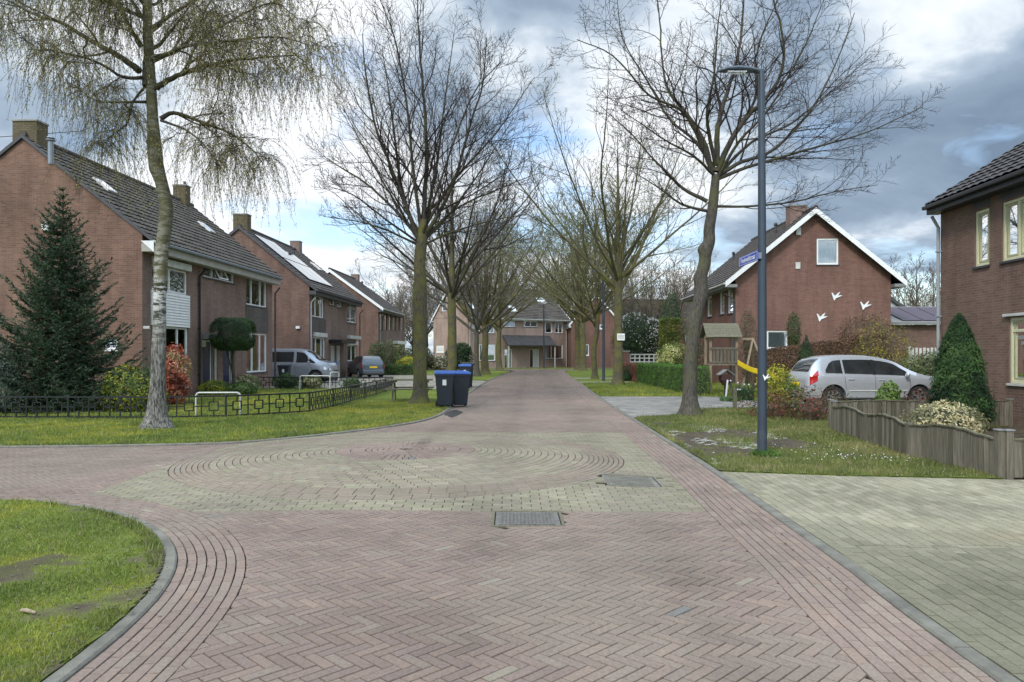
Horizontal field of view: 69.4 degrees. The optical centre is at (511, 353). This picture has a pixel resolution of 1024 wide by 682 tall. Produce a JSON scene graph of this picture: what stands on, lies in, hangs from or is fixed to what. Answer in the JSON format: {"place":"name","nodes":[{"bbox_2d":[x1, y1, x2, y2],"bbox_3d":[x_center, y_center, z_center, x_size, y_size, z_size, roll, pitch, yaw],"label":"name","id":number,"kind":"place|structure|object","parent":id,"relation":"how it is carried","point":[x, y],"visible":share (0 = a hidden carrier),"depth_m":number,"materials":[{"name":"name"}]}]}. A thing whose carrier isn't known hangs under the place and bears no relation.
{"place":"outdoors","nodes":[
{"label":"outdoors","id":0,"kind":"place"},
{"bbox_2d":[0,495,165,681],"bbox_3d":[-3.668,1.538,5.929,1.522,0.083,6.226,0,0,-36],"label":"grass","id":1,"kind":"structure","parent":0,"point":[49,543],"depth_m":5.26,"materials":[{"name":"green plant"}]},
{"bbox_2d":[0,389,471,445],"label":"lawn","id":2,"kind":"structure","parent":0,"point":[401,395],"depth_m":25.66,"materials":[{"name":"green plant"}]},
{"bbox_2d":[0,377,392,417],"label":"garden fence","id":3,"kind":"object","parent":2,"relation":"on","point":[384,384],"visible":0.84,"depth_m":18.32,"materials":[{"name":"black metal"}]},
{"bbox_2d":[196,379,231,394],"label":"shrub","id":4,"kind":"object","parent":2,"relation":"on","point":[210,386],"visible":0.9,"depth_m":27.99,"materials":[{"name":"green plant"}]},
{"bbox_2d":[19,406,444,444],"bbox_3d":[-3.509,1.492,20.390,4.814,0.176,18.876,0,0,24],"label":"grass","id":5,"kind":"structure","parent":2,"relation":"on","point":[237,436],"depth_m":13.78,"materials":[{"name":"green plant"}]},
{"bbox_2d":[207,316,257,385],"bbox_3d":[-10.980,0.058,29.100,1.648,3.088,1.602,0,0,0],"label":"topiary tree","id":6,"kind":"object","parent":2,"relation":"on","point":[233,334],"visible":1,"depth_m":28.64,"materials":[{"name":"green plant"}]},
{"bbox_2d":[227,382,258,394],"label":"shrub","id":7,"kind":"object","parent":2,"relation":"on","point":[241,388],"visible":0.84,"depth_m":28.20,"materials":[{"name":"green plant"}]},
{"bbox_2d":[245,376,391,388],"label":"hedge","id":8,"kind":"object","parent":2,"relation":"on","point":[313,382],"visible":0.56,"depth_m":33.17,"materials":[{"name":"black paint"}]},
{"bbox_2d":[179,386,381,402],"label":"grass","id":9,"kind":"structure","parent":0,"point":[265,398],"depth_m":26.71,"materials":[{"name":"green plant"}]},
{"bbox_2d":[229,213,363,379],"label":"brick house","id":10,"kind":"structure","parent":0,"point":[316,305],"depth_m":44.51,"materials":[{"name":"brown brick"}]},
{"bbox_2d":[260,380,484,388],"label":"driveway","id":11,"kind":"structure","parent":0,"point":[430,383],"depth_m":38.48,"materials":[{"name":"concrete"}]},
{"bbox_2d":[315,103,566,370],"bbox_3d":[-4.184,-4.457,33.973,12.300,12.174,12.680,0,0,12],"label":"street tree","id":12,"kind":"object","parent":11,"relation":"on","point":[452,289],"visible":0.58,"depth_m":34.81,"materials":[{"name":"brown plant"}]},
{"bbox_2d":[337,375,435,379],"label":"pavement","id":13,"kind":"structure","parent":0,"point":[411,376],"depth_m":49.93,"materials":[{"name":"concrete"}]},
{"bbox_2d":[347,356,384,376],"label":"parked car","id":14,"kind":"object","parent":13,"relation":"on","point":[360,366],"visible":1,"depth_m":48.50,"materials":[{"name":"grey paint"}]},
{"bbox_2d":[0,369,995,681],"bbox_3d":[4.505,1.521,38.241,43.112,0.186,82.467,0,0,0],"label":"road","id":15,"kind":"structure","parent":0,"point":[680,575],"depth_m":5.62,"materials":[{"name":"brick"}]},
{"bbox_2d":[491,510,564,527],"bbox_3d":[0.150,1.619,7.200,0.692,0.052,0.672,0,0,0],"label":"inspection cover","id":16,"kind":"object","parent":15,"relation":"on","point":[509,518],"visible":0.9,"depth_m":7.17,"materials":[{"name":"grey metal"}]},
{"bbox_2d":[601,473,663,486],"bbox_3d":[1.499,1.603,9.241,0.692,0.052,0.712,3,2,0],"label":"inspection cover","id":17,"kind":"object","parent":15,"relation":"on","point":[626,480],"visible":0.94,"depth_m":9.23,"materials":[{"name":"metal"}]},
{"bbox_2d":[0,0,1023,353],"label":"sky","id":18,"kind":"structure","parent":0,"point":[974,48],"materials":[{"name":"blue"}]},
{"bbox_2d":[565,370,612,377],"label":"lawn","id":19,"kind":"structure","parent":0,"point":[583,374],"depth_m":59.88,"materials":[{"name":"green plant"}]},
{"bbox_2d":[565,294,624,367],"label":"brick house","id":20,"kind":"structure","parent":0,"point":[590,328],"depth_m":86.20,"materials":[{"name":"brown brick"}]},
{"bbox_2d":[581,380,698,396],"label":"grass","id":21,"kind":"structure","parent":0,"point":[629,388],"depth_m":31.16,"materials":[{"name":"green plant"}]},
{"bbox_2d":[337,355,1005,426],"bbox_3d":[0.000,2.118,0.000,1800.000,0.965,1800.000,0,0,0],"label":"ground","id":22,"kind":"structure","parent":0,"point":[430,372],"depth_m":69.14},
{"bbox_2d":[0,334,30,412],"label":"juniper bush","id":23,"kind":"object","parent":22,"relation":"on","point":[7,369],"visible":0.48,"depth_m":19.61,"materials":[{"name":"green plant"}]},
{"bbox_2d":[0,187,148,414],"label":"spruce tree","id":24,"kind":"object","parent":22,"relation":"on","point":[72,372],"visible":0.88,"depth_m":20.09,"materials":[{"name":"green plant"}]},
{"bbox_2d":[2,499,176,681],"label":"kerb","id":25,"kind":"structure","parent":22,"relation":"on","point":[66,672],"depth_m":4.49,"materials":[{"name":"concrete"}]},
{"bbox_2d":[94,360,170,412],"bbox_3d":[-10.328,0.891,20.210,1.869,1.488,1.435,0,0,0],"label":"garden shrub","id":26,"kind":"object","parent":22,"relation":"on","point":[135,381],"visible":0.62,"depth_m":19.83,"materials":[{"name":"green plant"}]},
{"bbox_2d":[0,119,282,399],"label":"brick house","id":27,"kind":"structure","parent":22,"relation":"on","point":[211,276],"depth_m":25.36,"materials":[{"name":"brown brick"}]},
{"bbox_2d":[152,326,186,380],"bbox_3d":[-12.393,0.126,26.714,0.070,2.213,2.596,0,0,2],"label":"window","id":28,"kind":"structure","parent":27,"relation":"in","point":[176,335],"depth_m":27.26,"materials":[{"name":"glass"}]},
{"bbox_2d":[152,256,191,294],"bbox_3d":[-12.292,-2.790,26.677,0.275,1.138,2.590,0,0,2],"label":"window","id":29,"kind":"structure","parent":27,"relation":"in","point":[176,278],"depth_m":27.15,"materials":[{"name":"glass"}]},
{"bbox_2d":[203,340,210,381],"bbox_3d":[-12.259,0.514,29.652,0.105,2.132,0.783,0,0,2],"label":"door","id":30,"kind":"structure","parent":27,"relation":"in","point":[206,350],"depth_m":29.74,"materials":[{"name":"blue paint"}]},
{"bbox_2d":[203,267,235,284],"bbox_3d":[-12.095,-3.328,30.734,0.345,0.631,3.038,0,0,2],"label":"window","id":31,"kind":"structure","parent":27,"relation":"in","point":[210,274],"depth_m":30.66,"materials":[{"name":"glass"}]},
{"bbox_2d":[246,278,267,308],"bbox_3d":[-12.031,-2.942,34.772,0.150,1.496,2.538,0,0,2],"label":"window","id":32,"kind":"structure","parent":27,"relation":"in","point":[255,290],"depth_m":34.84,"materials":[{"name":"glass"}]},
{"bbox_2d":[246,333,267,373],"bbox_3d":[-12.029,-0.032,34.823,0.150,1.873,2.545,0,0,2],"label":"window","id":33,"kind":"structure","parent":27,"relation":"in","point":[256,356],"depth_m":35.06,"materials":[{"name":"white glass"}]},
{"bbox_2d":[166,342,192,404],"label":"photinia shrub","id":34,"kind":"object","parent":22,"relation":"on","point":[177,383],"visible":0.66,"depth_m":22.67,"materials":[{"name":"red plant"}]},
{"bbox_2d":[0,0,385,429],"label":"birch tree","id":35,"kind":"object","parent":22,"relation":"on","point":[200,25],"visible":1,"depth_m":15.37,"materials":[{"name":"grey plant"}]},
{"bbox_2d":[0,371,513,447],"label":"kerb","id":36,"kind":"structure","parent":22,"relation":"on","point":[203,443],"depth_m":13.18,"materials":[{"name":"concrete"}]},
{"bbox_2d":[434,370,454,406],"bbox_3d":[-2.005,1.035,21.943,0.607,1.090,0.802,0,0,-6],"label":"wheelie bin","id":37,"kind":"object","parent":36,"relation":"on","point":[444,383],"visible":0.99,"depth_m":21.62,"materials":[{"name":"plastic"}]},
{"bbox_2d":[452,371,470,405],"bbox_3d":[-1.611,1.055,22.592,0.607,1.090,0.802,0,0,-14],"label":"wheelie bin","id":38,"kind":"object","parent":36,"relation":"on","point":[461,381],"visible":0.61,"depth_m":22.28,"materials":[{"name":"plastic"}]},
{"bbox_2d":[326,267,406,363],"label":"brick house","id":39,"kind":"structure","parent":22,"relation":"on","point":[382,319],"depth_m":63.35,"materials":[{"name":"brown brick"}]},
{"bbox_2d":[368,339,410,364],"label":"bamboo clump","id":40,"kind":"object","parent":22,"relation":"on","point":[390,358],"visible":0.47,"depth_m":57.77,"materials":[{"name":"green plant"}]},
{"bbox_2d":[384,363,412,374],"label":"hedge","id":41,"kind":"object","parent":22,"relation":"on","point":[397,369],"visible":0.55,"depth_m":55.76,"materials":[{"name":"green plant"}]},
{"bbox_2d":[385,280,443,340],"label":"background tree","id":42,"kind":"object","parent":22,"relation":"on","point":[407,305],"visible":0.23,"depth_m":97.97,"materials":[{"name":"brown plant"}]},
{"bbox_2d":[349,242,480,358],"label":"background tree","id":43,"kind":"object","parent":22,"relation":"on","point":[429,331],"visible":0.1,"depth_m":109.00,"materials":[{"name":"brown plant"}]},
{"bbox_2d":[405,346,447,369],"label":"garden shrub","id":44,"kind":"object","parent":22,"relation":"on","point":[432,359],"visible":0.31,"depth_m":75.59,"materials":[{"name":"green plant"}]},
{"bbox_2d":[296,0,564,403],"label":"bare tree","id":45,"kind":"object","parent":22,"relation":"on","point":[423,232],"visible":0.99,"depth_m":23.26,"materials":[{"name":"brown plant"}]},
{"bbox_2d":[443,342,473,368],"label":"laurel bush","id":46,"kind":"object","parent":22,"relation":"on","point":[464,352],"visible":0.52,"depth_m":77.43,"materials":[{"name":"green plant"}]},
{"bbox_2d":[354,169,575,375],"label":"street tree","id":47,"kind":"object","parent":22,"relation":"on","point":[477,321],"visible":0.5,"depth_m":52.02,"materials":[{"name":"brown plant"}]},
{"bbox_2d":[361,182,604,374],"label":"street tree","id":48,"kind":"object","parent":22,"relation":"on","point":[485,370],"visible":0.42,"depth_m":56.81,"materials":[{"name":"brown plant"}]},
{"bbox_2d":[431,287,569,367],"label":"terraced house","id":49,"kind":"structure","parent":22,"relation":"on","point":[521,339],"depth_m":88.83,"materials":[{"name":"brown brick"}]},
{"bbox_2d":[427,191,634,369],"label":"street tree","id":50,"kind":"object","parent":22,"relation":"on","point":[497,327],"visible":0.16,"depth_m":75.91,"materials":[{"name":"brown plant"}]},
{"bbox_2d":[466,179,648,370],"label":"street tree","id":51,"kind":"object","parent":22,"relation":"on","point":[582,363],"visible":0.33,"depth_m":69.16,"materials":[{"name":"brown plant"}]},
{"bbox_2d":[463,179,677,378],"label":"street tree","id":52,"kind":"object","parent":22,"relation":"on","point":[595,319],"visible":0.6,"depth_m":46.83,"materials":[{"name":"brown plant"}]},
{"bbox_2d":[591,270,604,380],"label":"street lamp","id":53,"kind":"object","parent":22,"relation":"on","point":[603,332],"visible":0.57,"depth_m":43.18,"materials":[{"name":"grey metal"}]},
{"bbox_2d":[501,194,719,369],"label":"street tree","id":54,"kind":"object","parent":22,"relation":"on","point":[577,340],"visible":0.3,"depth_m":73.03,"materials":[{"name":"brown plant"}]},
{"bbox_2d":[450,43,784,384],"bbox_3d":[5.786,-5.730,36.926,14.663,14.720,15.218,0,0,28],"label":"street tree","id":55,"kind":"object","parent":22,"relation":"on","point":[616,287],"visible":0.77,"depth_m":36.80,"materials":[{"name":"brown plant"}]},
{"bbox_2d":[610,312,659,362],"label":"camellia shrub","id":56,"kind":"object","parent":22,"relation":"on","point":[642,335],"visible":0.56,"depth_m":51.49,"materials":[{"name":"green plant"}]},
{"bbox_2d":[587,256,696,323],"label":"background tree","id":57,"kind":"object","parent":22,"relation":"on","point":[645,307],"visible":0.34,"depth_m":93.22,"materials":[{"name":"brown plant"}]},
{"bbox_2d":[608,254,713,333],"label":"background tree","id":58,"kind":"object","parent":22,"relation":"on","point":[684,291],"visible":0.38,"depth_m":86.72,"materials":[{"name":"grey plant"}]},
{"bbox_2d":[654,340,684,364],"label":"euonymus shrub","id":59,"kind":"object","parent":22,"relation":"on","point":[670,354],"visible":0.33,"depth_m":37.77,"materials":[{"name":"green plant"}]},
{"bbox_2d":[658,317,682,356],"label":"clipped hedge","id":60,"kind":"object","parent":22,"relation":"on","point":[668,331],"visible":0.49,"depth_m":45.79,"materials":[{"name":"green plant"}]},
{"bbox_2d":[660,290,685,349],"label":"evergreen tree","id":61,"kind":"object","parent":22,"relation":"on","point":[670,305],"visible":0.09,"depth_m":59.62,"materials":[{"name":"green plant"}]},
{"bbox_2d":[636,362,710,395],"bbox_3d":[7.134,1.009,34.163,1.104,1.250,12.291,0,0,0],"label":"clipped hedge","id":62,"kind":"object","parent":22,"relation":"on","point":[666,375],"visible":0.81,"depth_m":31.85,"materials":[{"name":"green plant"}]},
{"bbox_2d":[718,65,766,451],"bbox_3d":[3.570,-1.407,11.460,0.759,6.113,0.200,0,0,0],"label":"street lamp","id":63,"kind":"object","parent":22,"relation":"on","point":[762,366],"visible":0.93,"depth_m":11.41,"materials":[{"name":"grey metal"}]},
{"bbox_2d":[547,0,950,415],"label":"bare tree","id":64,"kind":"object","parent":22,"relation":"on","point":[689,405],"visible":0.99,"depth_m":18.91,"materials":[{"name":"grey plant"}]},
{"bbox_2d":[755,363,805,410],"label":"forsythia bush","id":65,"kind":"object","parent":22,"relation":"on","point":[781,384],"visible":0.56,"depth_m":20.07,"materials":[{"name":"yellow plant"}]},
{"bbox_2d":[564,370,1020,681],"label":"kerb","id":66,"kind":"structure","parent":22,"relation":"on","point":[981,662],"depth_m":5.06,"materials":[{"name":"concrete"}]},
{"bbox_2d":[681,204,908,383],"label":"brick house","id":67,"kind":"structure","parent":22,"relation":"on","point":[812,264],"depth_m":38.30,"materials":[{"name":"brown brick"}]},
{"bbox_2d":[767,330,787,349],"bbox_3d":[13.751,-0.714,38.372,1.157,1.012,0.163,0,0,2],"label":"window","id":68,"kind":"structure","parent":67,"relation":"in","point":[775,338],"depth_m":38.44,"materials":[{"name":"grey glass"}]},
{"bbox_2d":[816,238,839,265],"bbox_3d":[16.329,-5.283,38.295,1.195,1.423,0.163,0,0,2],"label":"window","id":69,"kind":"structure","parent":67,"relation":"in","point":[827,248],"depth_m":38.37,"materials":[{"name":"glass"}]},
{"bbox_2d":[751,334,886,388],"bbox_3d":[13.139,0.384,31.901,5.445,2.533,1.077,0,0,30],"label":"beech hedge","id":70,"kind":"object","parent":22,"relation":"on","point":[787,356],"visible":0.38,"depth_m":31.73,"materials":[{"name":"brown plant"}]},
{"bbox_2d":[851,312,915,368],"bbox_3d":[14.376,-0.006,28.592,2.368,3.271,2.120,0,0,21],"label":"forsythia bush","id":71,"kind":"object","parent":22,"relation":"on","point":[884,352],"visible":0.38,"depth_m":28.42,"materials":[{"name":"brown plant"}]},
{"bbox_2d":[874,379,903,410],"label":"small leafy shrub","id":72,"kind":"object","parent":22,"relation":"on","point":[890,394],"visible":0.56,"depth_m":17.09,"materials":[{"name":"green plant"}]},
{"bbox_2d":[887,253,940,306],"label":"background tree","id":73,"kind":"object","parent":22,"relation":"on","point":[919,304],"visible":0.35,"depth_m":74.87,"materials":[{"name":"grey plant"}]},
{"bbox_2d":[891,307,940,366],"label":"garage","id":74,"kind":"structure","parent":22,"relation":"on","point":[918,324],"depth_m":39.30,"materials":[{"name":"brick"}]},
{"bbox_2d":[891,261,940,306],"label":"background tree","id":75,"kind":"object","parent":22,"relation":"on","point":[931,282],"visible":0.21,"depth_m":83.91,"materials":[{"name":"brown plant"}]},
{"bbox_2d":[831,401,1004,478],"bbox_3d":[6.317,1.295,12.338,0.347,0.670,5.873,0,0,4],"label":"picket fence","id":76,"kind":"object","parent":22,"relation":"on","point":[951,444],"visible":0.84,"depth_m":10.85,"materials":[{"name":"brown wood"}]},
{"bbox_2d":[827,399,1013,428],"bbox_3d":[8.900,1.305,16.100,4.124,0.650,0.119,0,0,-3],"label":"picket fence","id":77,"kind":"object","parent":22,"relation":"on","point":[1004,409],"visible":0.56,"depth_m":16.04,"materials":[{"name":"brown wood"}]},
{"bbox_2d":[922,142,1023,426],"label":"brick house","id":78,"kind":"structure","parent":22,"relation":"on","point":[981,211],"depth_m":17.39,"materials":[{"name":"brown brick"}]},
{"bbox_2d":[972,208,989,269],"bbox_3d":[11.267,-2.754,17.689,0.150,1.400,0.666,0,0,2],"label":"window","id":79,"kind":"structure","parent":78,"relation":"in","point":[982,217],"depth_m":17.79,"materials":[{"name":"glass"}]},
{"bbox_2d":[999,196,1023,263],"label":"window","id":80,"kind":"structure","parent":78,"relation":"in","point":[1013,210],"depth_m":16.61,"materials":[{"name":"glass"}]},
{"bbox_2d":[1006,317,1023,386],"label":"window","id":81,"kind":"structure","parent":78,"relation":"in","point":[1017,323],"depth_m":16.48,"materials":[{"name":"beige glass"}]},
{"bbox_2d":[1005,429,1023,479],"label":"picket fence","id":82,"kind":"object","parent":22,"relation":"on","point":[1014,462],"visible":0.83,"depth_m":9.38,"materials":[{"name":"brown wood"}]},
{"bbox_2d":[600,396,767,417],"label":"garden path","id":83,"kind":"structure","parent":0,"point":[639,406],"depth_m":23.25,"materials":[{"name":"concrete"}]},
{"bbox_2d":[700,323,771,393],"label":"play tower","id":84,"kind":"structure","parent":0,"point":[710,331],"depth_m":28.90,"materials":[{"name":"beige wood"}]},
{"bbox_2d":[699,380,783,397],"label":"lawn","id":85,"kind":"structure","parent":0,"point":[719,396],"depth_m":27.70,"materials":[{"name":"green plant"}]},
{"bbox_2d":[738,309,757,384],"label":"columnar shrub","id":86,"kind":"object","parent":85,"relation":"on","point":[746,351],"visible":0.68,"depth_m":36.83,"materials":[{"name":"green plant"}]},
{"bbox_2d":[785,312,801,344],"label":"columnar shrub","id":87,"kind":"object","parent":85,"relation":"on","point":[793,331],"visible":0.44,"depth_m":36.71,"materials":[{"name":"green plant"}]},
{"bbox_2d":[833,311,898,361],"bbox_3d":[15.115,-0.119,31.631,2.520,3.446,2.109,0,0,0],"label":"beech bush","id":88,"kind":"object","parent":85,"relation":"on","point":[851,329],"visible":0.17,"depth_m":31.28,"materials":[{"name":"brown plant"}]},
{"bbox_2d":[635,408,995,477],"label":"lawn soil","id":89,"kind":"structure","parent":0,"point":[785,442],"depth_m":12.95,"materials":[{"name":"brown soil"}]},
{"bbox_2d":[3,421,1005,672],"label":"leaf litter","id":90,"kind":"object","parent":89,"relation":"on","point":[119,587],"visible":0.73,"depth_m":4.92,"materials":[{"name":"brown plant"}]},
{"bbox_2d":[731,384,804,417],"bbox_3d":[6.393,1.185,18.353,1.624,0.878,1.408,0,0,34],"label":"photinia shrub","id":91,"kind":"object","parent":89,"relation":"on","point":[772,405],"visible":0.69,"depth_m":18.34,"materials":[{"name":"red plant"}]},
{"bbox_2d":[767,385,838,420],"bbox_3d":[7.078,1.165,17.660,2.043,0.900,1.354,0,0,0],"label":"photinia shrub","id":92,"kind":"object","parent":89,"relation":"on","point":[811,409],"visible":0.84,"depth_m":17.53,"materials":[{"name":"red plant"}]},
{"bbox_2d":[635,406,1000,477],"bbox_3d":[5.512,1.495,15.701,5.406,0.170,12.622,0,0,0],"label":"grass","id":93,"kind":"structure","parent":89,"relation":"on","point":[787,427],"depth_m":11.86,"materials":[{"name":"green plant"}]},
{"bbox_2d":[780,385,856,415],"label":"photinia shrub","id":94,"kind":"object","parent":89,"relation":"on","point":[821,401],"visible":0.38,"depth_m":18.54,"materials":[{"name":"red plant"}]},
{"bbox_2d":[634,417,1002,478],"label":"curb","id":95,"kind":"structure","parent":0,"point":[688,450],"depth_m":9.70,"materials":[{"name":"grey concrete"}]},
{"bbox_2d":[722,472,1023,549],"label":"driveway","id":96,"kind":"structure","parent":0,"point":[835,512],"depth_m":7.65,"materials":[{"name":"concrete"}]},
{"bbox_2d":[827,544,1023,551],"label":"driveway","id":97,"kind":"structure","parent":0,"point":[973,548],"depth_m":6.04,"materials":[{"name":"concrete"}]},
{"bbox_2d":[836,549,1023,681],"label":"driveway","id":98,"kind":"structure","parent":0,"point":[974,600],"depth_m":4.99,"materials":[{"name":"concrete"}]},
{"bbox_2d":[984,427,1023,479],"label":"garden soil","id":99,"kind":"structure","parent":0,"point":[1019,432],"depth_m":14.83,"materials":[{"name":"brown soil"}]},
{"bbox_2d":[900,399,990,433],"bbox_3d":[7.357,1.181,12.455,1.448,0.869,1.265,0,0,0],"label":"groundcover shrub","id":100,"kind":"object","parent":99,"relation":"on","point":[938,413],"visible":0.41,"depth_m":12.21,"materials":[{"name":"beige plant"}]},
{"bbox_2d":[922,312,997,428],"bbox_3d":[9.442,0.354,15.562,1.423,2.496,1.417,0,0,0],"label":"clipped yew","id":101,"kind":"object","parent":99,"relation":"on","point":[960,374],"visible":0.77,"depth_m":15.25,"materials":[{"name":"green plant"}]},
{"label":"driveway","id":102,"kind":"structure","parent":0,"visible":0},
{"bbox_2d":[272,348,337,381],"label":"parked van","id":103,"kind":"object","parent":102,"relation":"on","point":[305,361],"visible":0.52,"depth_m":40.22,"materials":[{"name":"grey metal"}]},
{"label":"driveway","id":104,"kind":"structure","parent":0,"visible":0},
{"bbox_2d":[786,348,934,404],"bbox_3d":[10.723,0.689,22.598,4.290,1.782,2.062,0,0,-3],"label":"parked car","id":105,"kind":"object","parent":104,"relation":"on","point":[860,377],"visible":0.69,"depth_m":21.82,"materials":[{"name":"silver metal"}]},
{"bbox_2d":[897,350,935,376],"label":"garden shrub","id":106,"kind":"object","parent":104,"relation":"on","point":[923,365],"visible":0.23,"depth_m":23.31,"materials":[{"name":"green plant"}]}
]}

